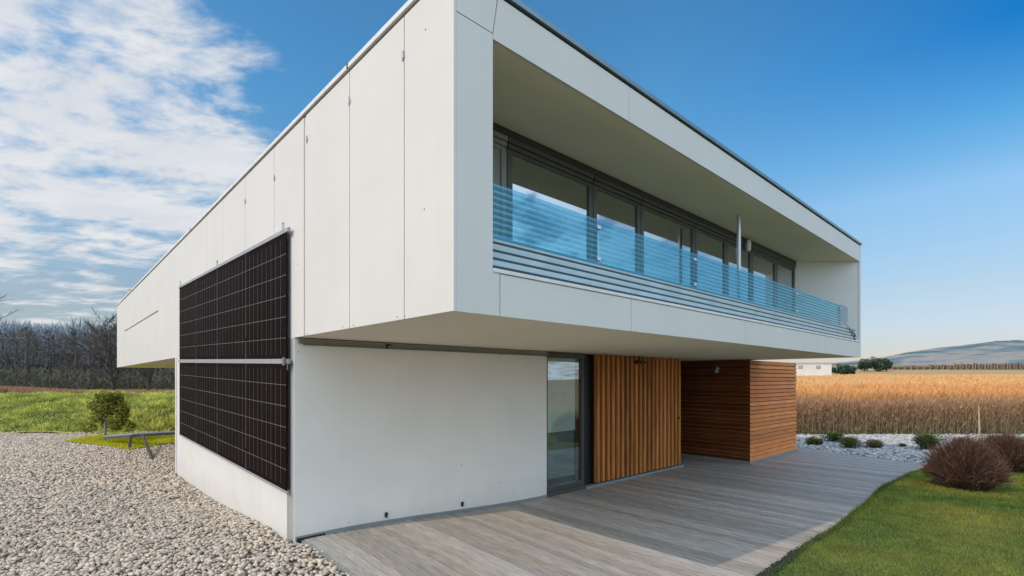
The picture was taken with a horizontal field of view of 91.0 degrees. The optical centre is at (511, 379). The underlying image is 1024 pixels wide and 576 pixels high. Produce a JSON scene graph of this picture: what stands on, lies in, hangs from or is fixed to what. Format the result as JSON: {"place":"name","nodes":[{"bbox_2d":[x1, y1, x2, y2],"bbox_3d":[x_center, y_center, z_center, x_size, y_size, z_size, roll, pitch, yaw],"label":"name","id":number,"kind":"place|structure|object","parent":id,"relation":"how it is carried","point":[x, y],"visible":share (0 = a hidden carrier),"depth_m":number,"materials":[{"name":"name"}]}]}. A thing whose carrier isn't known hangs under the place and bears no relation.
{"place":"outdoors","nodes":[
{"label":"outdoors","id":0,"kind":"place"},
{"bbox_2d":[0,385,174,393],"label":"dry bank grass","id":1,"kind":"structure","parent":0,"point":[16,389],"depth_m":38.35,"materials":[{"name":"brown plant"}]},
{"bbox_2d":[0,389,174,433],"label":"grass bank","id":2,"kind":"structure","parent":0,"point":[130,418],"depth_m":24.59,"materials":[{"name":"green plant"}]},
{"bbox_2d":[64,432,174,448],"bbox_3d":[-15.338,2.375,19.793,3.804,0.050,6.283,0,0,-33],"label":"lawn patch","id":3,"kind":"object","parent":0,"point":[172,436],"visible":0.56,"depth_m":19.75,"materials":[{"name":"green plant"}]},
{"bbox_2d":[79,390,136,440],"bbox_3d":[-15.982,1.471,19.811,1.965,2.132,1.557,0,0,0],"label":"young tree","id":4,"kind":"object","parent":3,"relation":"on","point":[113,408],"visible":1,"depth_m":19.65,"materials":[{"name":"green plant"}]},
{"bbox_2d":[0,431,349,575],"bbox_3d":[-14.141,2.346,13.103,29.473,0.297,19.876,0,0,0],"label":"gravel","id":5,"kind":"structure","parent":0,"point":[27,452],"depth_m":8.45,"materials":[{"name":"grey gravel"}]},
{"bbox_2d":[103,431,174,459],"bbox_3d":[-12.682,2.205,18.054,6.207,0.554,2.034,0,0,40],"label":"timber bench","id":6,"kind":"object","parent":5,"relation":"on","point":[131,435],"visible":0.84,"depth_m":18.38,"materials":[{"name":"grey wood"}]},
{"bbox_2d":[0,0,1023,362],"label":"sky","id":7,"kind":"structure","parent":0,"point":[900,123],"materials":[{"name":"blue"}]},
{"bbox_2d":[50,365,1023,477],"bbox_3d":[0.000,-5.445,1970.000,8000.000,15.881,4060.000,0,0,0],"label":"ground","id":8,"kind":"structure","parent":0,"point":[955,371],"depth_m":189.95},
{"bbox_2d":[0,332,10,382],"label":"bare tree","id":9,"kind":"object","parent":8,"relation":"on","point":[2,347],"visible":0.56,"depth_m":74.85,"materials":[{"name":"brown plant"}]},
{"bbox_2d":[0,336,19,382],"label":"bare tree","id":10,"kind":"object","parent":8,"relation":"on","point":[7,355],"visible":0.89,"depth_m":63.85,"materials":[{"name":"brown plant"}]},
{"bbox_2d":[0,293,20,320],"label":"bare tree","id":11,"kind":"object","parent":8,"relation":"on","point":[10,313],"visible":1,"depth_m":48.42,"materials":[{"name":"brown plant"}]},
{"bbox_2d":[0,330,21,371],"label":"bare tree","id":12,"kind":"object","parent":8,"relation":"on","point":[14,333],"visible":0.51,"depth_m":66.75,"materials":[{"name":"brown plant"}]},
{"bbox_2d":[0,337,22,373],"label":"bare tree","id":13,"kind":"object","parent":8,"relation":"on","point":[8,351],"visible":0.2,"depth_m":73.34,"materials":[{"name":"brown plant"}]},
{"bbox_2d":[8,337,23,384],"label":"bare tree","id":14,"kind":"object","parent":8,"relation":"on","point":[16,355],"visible":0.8,"depth_m":63.77,"materials":[{"name":"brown plant"}]},
{"bbox_2d":[8,327,36,386],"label":"bare tree","id":15,"kind":"object","parent":8,"relation":"on","point":[20,331],"visible":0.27,"depth_m":65.28,"materials":[{"name":"brown plant"}]},
{"bbox_2d":[8,331,38,369],"bbox_3d":[-59.995,-2.331,61.938,2.391,7.444,2.617,0,0,20],"label":"bare tree","id":16,"kind":"object","parent":8,"relation":"on","point":[23,350],"visible":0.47,"depth_m":61.90,"materials":[{"name":"brown plant"}]},
{"bbox_2d":[10,326,41,386],"bbox_3d":[-57.986,-2.549,60.341,2.814,7.906,2.720,0,0,-1],"label":"bare tree","id":17,"kind":"object","parent":8,"relation":"on","point":[28,346],"visible":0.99,"depth_m":60.27,"materials":[{"name":"brown plant"}]},
{"bbox_2d":[19,330,37,381],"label":"bare tree","id":18,"kind":"object","parent":8,"relation":"on","point":[34,350],"visible":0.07,"depth_m":78.54,"materials":[{"name":"brown plant"}]},
{"bbox_2d":[21,343,36,378],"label":"bare tree","id":19,"kind":"object","parent":8,"relation":"on","point":[32,359],"visible":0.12,"depth_m":66.81,"materials":[{"name":"brown plant"}]},
{"bbox_2d":[30,335,43,380],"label":"bare tree","id":20,"kind":"object","parent":8,"relation":"on","point":[34,355],"visible":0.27,"depth_m":74.77,"materials":[{"name":"brown plant"}]},
{"bbox_2d":[30,336,45,379],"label":"bare tree","id":21,"kind":"object","parent":8,"relation":"on","point":[36,354],"visible":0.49,"depth_m":73.86,"materials":[{"name":"brown plant"}]},
{"bbox_2d":[37,336,60,385],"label":"bare tree","id":22,"kind":"object","parent":8,"relation":"on","point":[46,353],"visible":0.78,"depth_m":73.27,"materials":[{"name":"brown plant"}]},
{"bbox_2d":[39,329,62,383],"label":"bare tree","id":23,"kind":"object","parent":8,"relation":"on","point":[50,367],"visible":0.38,"depth_m":78.53,"materials":[{"name":"brown plant"}]},
{"bbox_2d":[44,329,65,382],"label":"bare tree","id":24,"kind":"object","parent":8,"relation":"on","point":[53,360],"visible":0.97,"depth_m":66.07,"materials":[{"name":"brown plant"}]},
{"bbox_2d":[45,335,65,385],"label":"bare tree","id":25,"kind":"object","parent":8,"relation":"on","point":[60,355],"visible":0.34,"depth_m":78.08,"materials":[{"name":"brown plant"}]},
{"bbox_2d":[54,336,72,388],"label":"bare tree","id":26,"kind":"object","parent":8,"relation":"on","point":[66,358],"visible":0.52,"depth_m":63.40,"materials":[{"name":"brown plant"}]},
{"bbox_2d":[59,336,73,386],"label":"bare tree","id":27,"kind":"object","parent":8,"relation":"on","point":[63,354],"visible":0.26,"depth_m":65.96,"materials":[{"name":"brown plant"}]},
{"bbox_2d":[56,333,81,365],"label":"bare tree","id":28,"kind":"object","parent":8,"relation":"on","point":[63,348],"visible":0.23,"depth_m":66.58,"materials":[{"name":"brown plant"}]},
{"bbox_2d":[61,335,83,370],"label":"bare tree","id":29,"kind":"object","parent":8,"relation":"on","point":[73,356],"visible":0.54,"depth_m":62.42,"materials":[{"name":"brown plant"}]},
{"bbox_2d":[62,328,86,388],"bbox_3d":[-52.946,-2.609,61.188,2.689,8.024,2.844,0,0,0],"label":"bare tree","id":30,"kind":"object","parent":8,"relation":"on","point":[78,349],"visible":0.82,"depth_m":61.23,"materials":[{"name":"brown plant"}]},
{"bbox_2d":[0,317,168,384],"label":"wood","id":31,"kind":"object","parent":8,"relation":"on","point":[6,327],"visible":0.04,"depth_m":81.19,"materials":[{"name":"plant"}]},
{"bbox_2d":[78,339,90,385],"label":"bare tree","id":32,"kind":"object","parent":8,"relation":"on","point":[83,366],"visible":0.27,"depth_m":71.90,"materials":[{"name":"brown plant"}]},
{"bbox_2d":[79,335,91,367],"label":"bare tree","id":33,"kind":"object","parent":8,"relation":"on","point":[84,351],"visible":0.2,"depth_m":65.53,"materials":[{"name":"brown plant"}]},
{"bbox_2d":[0,364,174,389],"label":"undergrowth","id":34,"kind":"object","parent":8,"relation":"on","point":[84,385],"visible":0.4,"depth_m":58.45,"materials":[{"name":"brown plant"}]},
{"bbox_2d":[78,331,100,389],"bbox_3d":[-50.532,-2.167,60.046,2.251,7.114,2.658,0,0,5],"label":"bare tree","id":35,"kind":"object","parent":8,"relation":"on","point":[88,363],"visible":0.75,"depth_m":59.94,"materials":[{"name":"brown plant"}]},
{"bbox_2d":[79,326,105,382],"bbox_3d":[-53.865,-2.740,65.028,2.924,8.338,2.879,0,0,2],"label":"bare tree","id":36,"kind":"object","parent":8,"relation":"on","point":[97,349],"visible":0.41,"depth_m":64.94,"materials":[{"name":"brown plant"}]},
{"bbox_2d":[90,333,104,386],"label":"bare tree","id":37,"kind":"object","parent":8,"relation":"on","point":[99,366],"visible":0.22,"depth_m":71.10,"materials":[{"name":"brown plant"}]},
{"bbox_2d":[67,307,132,389],"bbox_3d":[-39.223,-2.884,49.720,7.263,8.572,7.070,0,0,0],"label":"bare tree","id":38,"kind":"object","parent":8,"relation":"on","point":[112,380],"visible":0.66,"depth_m":49.27,"materials":[{"name":"brown plant"}]},
{"bbox_2d":[92,327,112,372],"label":"bare tree","id":39,"kind":"object","parent":8,"relation":"on","point":[103,336],"visible":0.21,"depth_m":73.49,"materials":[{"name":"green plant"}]},
{"bbox_2d":[100,328,116,379],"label":"bare tree","id":40,"kind":"object","parent":8,"relation":"on","point":[111,356],"visible":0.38,"depth_m":71.47,"materials":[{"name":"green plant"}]},
{"bbox_2d":[111,331,116,375],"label":"bare tree","id":41,"kind":"object","parent":8,"relation":"on","point":[114,351],"visible":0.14,"depth_m":80.20,"materials":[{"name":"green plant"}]},
{"bbox_2d":[116,359,129,388],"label":"bare tree","id":42,"kind":"object","parent":8,"relation":"on","point":[128,376],"visible":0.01,"depth_m":61.09,"materials":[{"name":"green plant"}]},
{"bbox_2d":[101,320,154,390],"bbox_3d":[-35.894,-2.786,49.523,7.302,8.374,7.030,0,0,0],"label":"bare tree","id":43,"kind":"object","parent":8,"relation":"on","point":[147,378],"visible":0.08,"depth_m":49.70,"materials":[{"name":"brown plant"}]},
{"bbox_2d":[159,368,163,388],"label":"bare tree","id":44,"kind":"object","parent":8,"relation":"on","point":[161,375],"visible":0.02,"depth_m":62.25,"materials":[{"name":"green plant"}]},
{"bbox_2d":[169,368,172,388],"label":"bare tree","id":45,"kind":"object","parent":8,"relation":"on","point":[171,376],"depth_m":62.27,"materials":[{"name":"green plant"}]},
{"bbox_2d":[116,0,861,543],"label":"modern house","id":46,"kind":"structure","parent":8,"relation":"on","point":[520,234],"depth_m":7.33,"materials":[{"name":"paint"}]},
{"bbox_2d":[178,357,289,369],"bbox_3d":[-5.634,-0.314,9.664,0.108,0.368,7.682,0,0,-43],"label":"mounting rail","id":47,"kind":"object","parent":46,"relation":"attached to","point":[283,361],"visible":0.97,"depth_m":8.50,"materials":[{"name":"metal"}]},
{"bbox_2d":[179,269,216,358],"bbox_3d":[-6.945,-1.323,11.071,0.017,1.858,3.705,0,0,-43],"label":"solar panel","id":48,"kind":"object","parent":47,"relation":"attached to","point":[197,318],"visible":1,"depth_m":10.82,"materials":[{"name":"black glass"}]},
{"bbox_2d":[217,233,286,358],"bbox_3d":[-4.395,-1.212,8.323,0.017,1.852,3.786,0,0,-43],"label":"solar panel","id":49,"kind":"object","parent":47,"relation":"attached to","point":[252,304],"visible":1,"depth_m":7.98,"materials":[{"name":"black glass"}]},
{"bbox_2d":[179,434,288,493],"bbox_3d":[-5.636,1.456,9.697,0.068,0.224,7.537,0,0,-43],"label":"mounting rail","id":50,"kind":"object","parent":46,"relation":"attached to","point":[268,482],"visible":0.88,"depth_m":8.45,"materials":[{"name":"metal"}]},
{"bbox_2d":[179,363,216,453],"bbox_3d":[-6.945,0.511,11.071,0.017,1.852,3.705,0,0,-43],"label":"solar panel","id":51,"kind":"object","parent":50,"relation":"attached to","point":[197,403],"visible":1,"depth_m":10.82,"materials":[{"name":"black glass"}]},
{"bbox_2d":[217,363,286,490],"bbox_3d":[-4.395,0.609,8.323,0.017,1.849,3.786,0,0,-43],"label":"solar panel","id":52,"kind":"object","parent":50,"relation":"attached to","point":[252,418],"visible":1,"depth_m":7.98,"materials":[{"name":"black glass"}]},
{"bbox_2d":[178,222,290,288],"bbox_3d":[-5.635,-2.214,9.688,0.078,0.383,7.663,0,0,-43],"label":"mounting rail","id":53,"kind":"object","parent":46,"relation":"attached to","point":[287,230],"visible":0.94,"depth_m":8.32,"materials":[{"name":"metal"}]},
{"bbox_2d":[493,130,507,238],"bbox_3d":[-0.509,-1.864,5.742,1.184,2.181,0.090,0,0,-43],"label":"window","id":54,"kind":"structure","parent":46,"relation":"in","point":[500,140],"depth_m":6.08,"materials":[{"name":"glass"}]},
{"bbox_2d":[507,137,593,260],"bbox_3d":[0.548,-1.864,6.723,1.668,2.181,0.090,0,0,-43],"label":"window","id":55,"kind":"structure","parent":46,"relation":"in","point":[550,198],"depth_m":6.66,"materials":[{"name":"blue glass"}]},
{"bbox_2d":[547,352,584,496],"bbox_3d":[1.126,0.957,10.759,1.193,3.055,0.165,0,0,-43],"label":"glass door","id":56,"kind":"structure","parent":46,"relation":"in","point":[563,488],"depth_m":11.06,"materials":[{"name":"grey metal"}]},
{"bbox_2d":[593,175,641,272],"bbox_3d":[1.617,-1.864,7.716,1.217,2.181,0.090,0,0,-43],"label":"window","id":57,"kind":"structure","parent":46,"relation":"in","point":[616,209],"depth_m":7.72,"materials":[{"name":"glass"}]},
{"bbox_2d":[634,361,647,363],"bbox_3d":[3.204,-0.429,12.425,0.360,0.080,0.260,0,0,-43],"label":"wall lamp","id":58,"kind":"object","parent":46,"relation":"attached to","point":[640,362],"visible":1,"depth_m":12.35,"materials":[{"name":"brown metal"}]},
{"bbox_2d":[641,196,695,286],"bbox_3d":[2.732,-1.864,8.750,1.793,2.181,0.090,0,0,-43],"label":"window","id":59,"kind":"structure","parent":46,"relation":"in","point":[667,234],"depth_m":8.69,"materials":[{"name":"blue glass"}]},
{"bbox_2d":[695,221,727,294],"bbox_3d":[3.882,-1.864,9.816,1.311,2.181,0.090,0,0,-43],"label":"window","id":60,"kind":"structure","parent":46,"relation":"in","point":[710,243],"depth_m":9.82,"materials":[{"name":"blue glass"}]},
{"bbox_2d":[726,235,752,301],"bbox_3d":[4.829,-1.864,10.695,1.241,2.181,0.090,0,0,-43],"label":"window","id":61,"kind":"structure","parent":46,"relation":"in","point":[746,256],"depth_m":10.63,"materials":[{"name":"glass"}]},
{"bbox_2d":[745,240,750,250],"bbox_3d":[5.063,-2.872,10.778,0.100,0.230,0.108,0,0,-43],"label":"wall lamp","id":62,"kind":"object","parent":46,"relation":"attached to","point":[748,245],"visible":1,"depth_m":10.74,"materials":[{"name":"white plastic"}]},
{"bbox_2d":[752,246,777,307],"bbox_3d":[5.815,-1.864,11.612,1.419,2.181,0.090,0,0,-43],"label":"window","id":63,"kind":"structure","parent":46,"relation":"in","point":[763,262],"depth_m":11.62,"materials":[{"name":"glass"}]},
{"bbox_2d":[776,257,795,312],"bbox_3d":[6.809,-1.864,12.533,1.260,2.181,0.090,0,0,-43],"label":"window","id":64,"kind":"structure","parent":46,"relation":"in","point":[785,273],"depth_m":12.52,"materials":[{"name":"glass"}]},
{"bbox_2d":[301,447,925,575],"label":"deck","id":65,"kind":"structure","parent":8,"relation":"on","point":[692,516],"depth_m":8.04,"materials":[{"name":"grey wood"}]},
{"bbox_2d":[786,362,833,375],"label":"white shed","id":66,"kind":"structure","parent":8,"relation":"on","point":[814,368],"depth_m":140.00,"materials":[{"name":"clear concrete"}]},
{"bbox_2d":[832,364,856,374],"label":"evergreen tree","id":67,"kind":"object","parent":8,"relation":"on","point":[845,369],"visible":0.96,"depth_m":163.46,"materials":[{"name":"green plant"}]},
{"bbox_2d":[857,358,877,371],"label":"evergreen tree","id":68,"kind":"object","parent":8,"relation":"on","point":[865,364],"visible":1,"depth_m":189.43,"materials":[{"name":"green plant"}]},
{"bbox_2d":[868,356,885,371],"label":"evergreen tree","id":69,"kind":"object","parent":8,"relation":"on","point":[880,365],"visible":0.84,"depth_m":189.02,"materials":[{"name":"green plant"}]},
{"bbox_2d":[882,358,893,371],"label":"evergreen tree","id":70,"kind":"object","parent":8,"relation":"on","point":[888,364],"visible":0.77,"depth_m":188.63,"materials":[{"name":"green plant"}]},
{"bbox_2d":[795,373,1023,434],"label":"dry crop","id":71,"kind":"object","parent":8,"relation":"on","point":[899,411],"visible":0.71,"depth_m":22.34,"materials":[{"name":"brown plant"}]},
{"bbox_2d":[795,374,1023,412],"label":"crop understorey","id":72,"kind":"object","parent":8,"relation":"on","point":[897,377],"visible":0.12,"depth_m":84.54,"materials":[{"name":"beige plant"}]},
{"bbox_2d":[954,363,959,369],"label":"vine row","id":73,"kind":"object","parent":8,"relation":"on","point":[956,365],"visible":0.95,"depth_m":207.05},
{"bbox_2d":[972,362,978,369],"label":"vine row","id":74,"kind":"object","parent":8,"relation":"on","point":[975,365],"visible":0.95,"depth_m":208.01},
{"bbox_2d":[978,405,980,435],"bbox_3d":[20.031,1.820,21.572,0.097,1.432,0.066,0,0,0],"label":"stick","id":75,"kind":"object","parent":8,"relation":"on","point":[979,421],"visible":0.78,"depth_m":21.56,"materials":[{"name":"beige wood"}]},
{"bbox_2d":[991,363,997,369],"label":"vine row","id":76,"kind":"object","parent":8,"relation":"on","point":[994,366],"visible":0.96,"depth_m":209.97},
{"bbox_2d":[1003,363,1010,369],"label":"vine row","id":77,"kind":"object","parent":8,"relation":"on","point":[1006,366],"visible":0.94,"depth_m":211.59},
{"bbox_2d":[1016,362,1022,368],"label":"vine row","id":78,"kind":"object","parent":8,"relation":"on","point":[1019,365],"visible":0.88,"depth_m":212.52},
{"bbox_2d":[754,437,1023,575],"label":"lawn","id":79,"kind":"structure","parent":0,"point":[882,547],"depth_m":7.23,"materials":[{"name":"plant"}]},
{"bbox_2d":[757,472,911,575],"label":"lawn edging","id":80,"kind":"object","parent":79,"relation":"on","point":[773,565],"visible":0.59,"depth_m":6.70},
{"bbox_2d":[916,427,1022,491],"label":"twiggy shrub","id":81,"kind":"object","parent":79,"relation":"on","point":[971,465],"visible":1,"depth_m":10.91,"materials":[{"name":"brown plant"}]},
{"bbox_2d":[975,421,1023,472],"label":"twiggy shrub","id":82,"kind":"object","parent":79,"relation":"on","point":[1011,446],"visible":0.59,"depth_m":13.06,"materials":[{"name":"brown plant"}]},
{"bbox_2d":[795,433,1023,464],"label":"pebbles","id":83,"kind":"object","parent":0,"point":[892,450],"visible":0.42,"depth_m":17.97,"materials":[{"name":"white gravel"}]},
{"bbox_2d":[832,340,1023,364],"bbox_3d":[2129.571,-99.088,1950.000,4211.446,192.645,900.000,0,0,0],"label":"hills","id":84,"kind":"structure","parent":0,"point":[928,356],"depth_m":2037.91,"materials":[{"name":"blue"}]},
{"bbox_2d":[925,351,1023,364],"bbox_3d":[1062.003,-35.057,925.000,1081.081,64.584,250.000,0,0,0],"label":"ridge","id":85,"kind":"structure","parent":0,"point":[1015,357],"depth_m":955.72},
{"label":"pebble bed","id":86,"kind":"structure","parent":0,"visible":0},
{"bbox_2d":[804,436,822,445],"bbox_3d":[11.196,2.299,18.655,0.661,0.400,0.547,0,0,0],"label":"shrub","id":87,"kind":"object","parent":86,"relation":"on","point":[816,441],"visible":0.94,"depth_m":18.57,"materials":[{"name":"green plant"}]},
{"bbox_2d":[819,431,844,441],"bbox_3d":[12.434,2.226,19.563,0.861,0.474,0.837,0,0,0],"label":"shrub","id":88,"kind":"object","parent":86,"relation":"on","point":[833,436],"visible":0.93,"depth_m":19.46,"materials":[{"name":"green plant"}]},
{"bbox_2d":[837,435,862,447],"bbox_3d":[11.873,2.214,17.659,0.835,0.542,0.858,0,0,0],"label":"shrub","id":89,"kind":"object","parent":86,"relation":"on","point":[848,442],"visible":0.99,"depth_m":17.61,"materials":[{"name":"green plant"}]},
{"bbox_2d":[862,439,884,447],"bbox_3d":[12.769,2.284,17.816,0.633,0.398,0.546,0,0,0],"label":"shrub","id":90,"kind":"object","parent":86,"relation":"on","point":[871,443],"visible":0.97,"depth_m":17.71,"materials":[{"name":"brown plant"}]},
{"bbox_2d":[911,431,946,449],"bbox_3d":[14.355,2.112,17.318,1.192,0.702,0.908,0,0,0],"label":"shrub","id":91,"kind":"object","parent":86,"relation":"on","point":[926,440],"visible":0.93,"depth_m":17.22,"materials":[{"name":"green plant"}]},
{"bbox_2d":[944,435,968,446],"bbox_3d":[15.874,2.258,17.813,0.782,0.547,0.918,0,0,0],"label":"shrub","id":92,"kind":"object","parent":86,"relation":"on","point":[952,438],"visible":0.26,"depth_m":17.80,"materials":[{"name":"grey plant"}]}
]}

